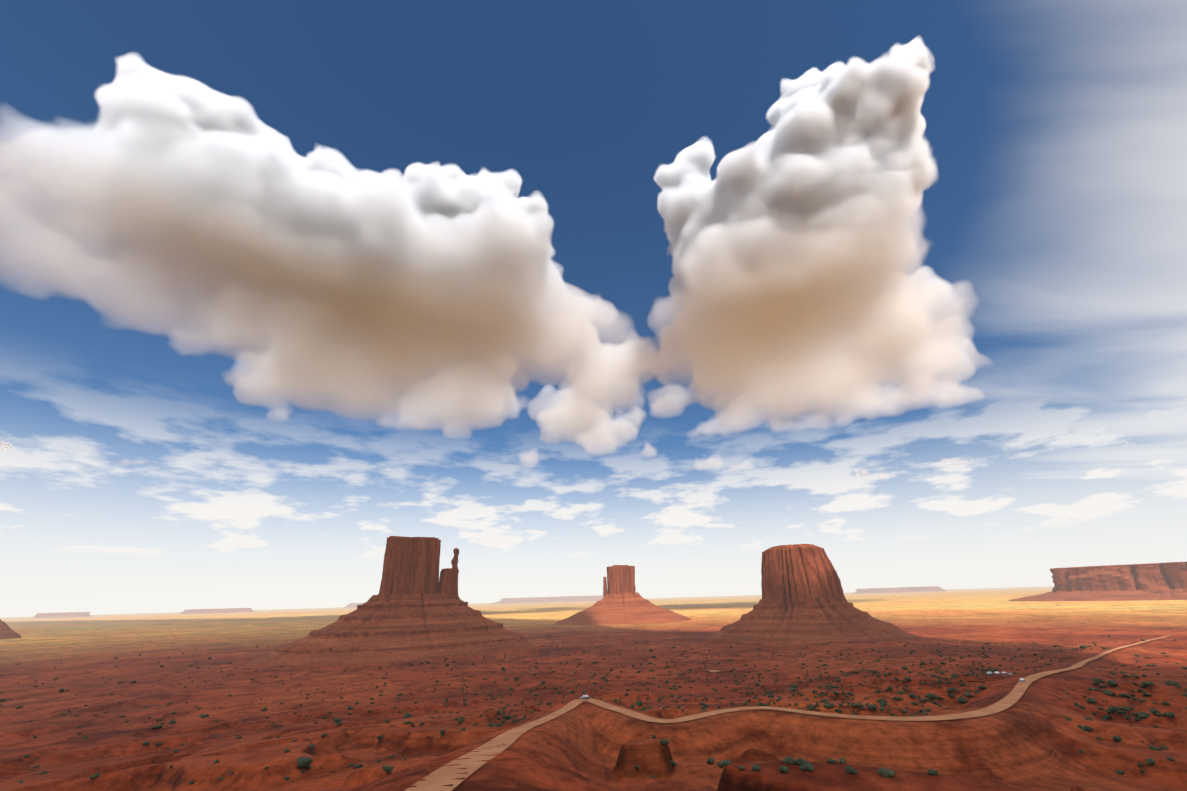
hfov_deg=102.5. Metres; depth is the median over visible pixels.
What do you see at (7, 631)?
butte talus
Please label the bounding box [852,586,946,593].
horizon mesa
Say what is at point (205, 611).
horizon mesa
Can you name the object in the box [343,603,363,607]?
horizon mesa
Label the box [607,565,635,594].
mitten
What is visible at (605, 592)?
mitten thumb
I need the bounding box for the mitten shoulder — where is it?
[438,568,457,597]
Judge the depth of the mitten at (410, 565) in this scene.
1368.53 m
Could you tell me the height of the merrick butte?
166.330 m
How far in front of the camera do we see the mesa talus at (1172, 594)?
3879.07 m
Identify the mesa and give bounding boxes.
[31,612,91,618]
[179,608,253,613]
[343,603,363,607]
[490,595,603,603]
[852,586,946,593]
[1050,562,1186,593]
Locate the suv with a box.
[580,695,588,699]
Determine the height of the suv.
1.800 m
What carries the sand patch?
on the ground
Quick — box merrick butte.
[761,544,846,602]
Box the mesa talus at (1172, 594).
[1008,589,1186,600]
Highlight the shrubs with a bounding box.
[0,635,1186,784]
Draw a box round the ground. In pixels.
[0,586,1186,790]
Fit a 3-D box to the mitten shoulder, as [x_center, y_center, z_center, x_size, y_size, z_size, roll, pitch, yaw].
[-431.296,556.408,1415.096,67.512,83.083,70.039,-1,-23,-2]
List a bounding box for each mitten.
[378,536,440,594]
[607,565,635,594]
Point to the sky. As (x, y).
(556, 294)
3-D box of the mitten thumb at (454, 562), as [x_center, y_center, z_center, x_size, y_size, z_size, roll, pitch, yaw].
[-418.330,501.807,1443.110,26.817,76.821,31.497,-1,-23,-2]
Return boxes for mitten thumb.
[451,548,458,572]
[603,577,607,595]
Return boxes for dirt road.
[404,636,1167,790]
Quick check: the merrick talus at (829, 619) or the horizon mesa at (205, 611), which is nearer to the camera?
the merrick talus at (829, 619)
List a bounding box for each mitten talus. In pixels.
[248,593,540,665]
[555,592,691,624]
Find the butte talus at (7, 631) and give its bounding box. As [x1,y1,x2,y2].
[0,620,21,638]
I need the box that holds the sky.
[0,0,1186,616]
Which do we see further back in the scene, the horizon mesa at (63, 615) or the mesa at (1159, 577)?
the horizon mesa at (63, 615)
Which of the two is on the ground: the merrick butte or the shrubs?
the shrubs
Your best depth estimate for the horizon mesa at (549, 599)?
41693.64 m
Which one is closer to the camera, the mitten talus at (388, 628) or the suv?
the suv
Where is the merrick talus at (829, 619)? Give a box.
[706,597,917,643]
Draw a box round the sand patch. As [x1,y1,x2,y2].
[700,670,737,671]

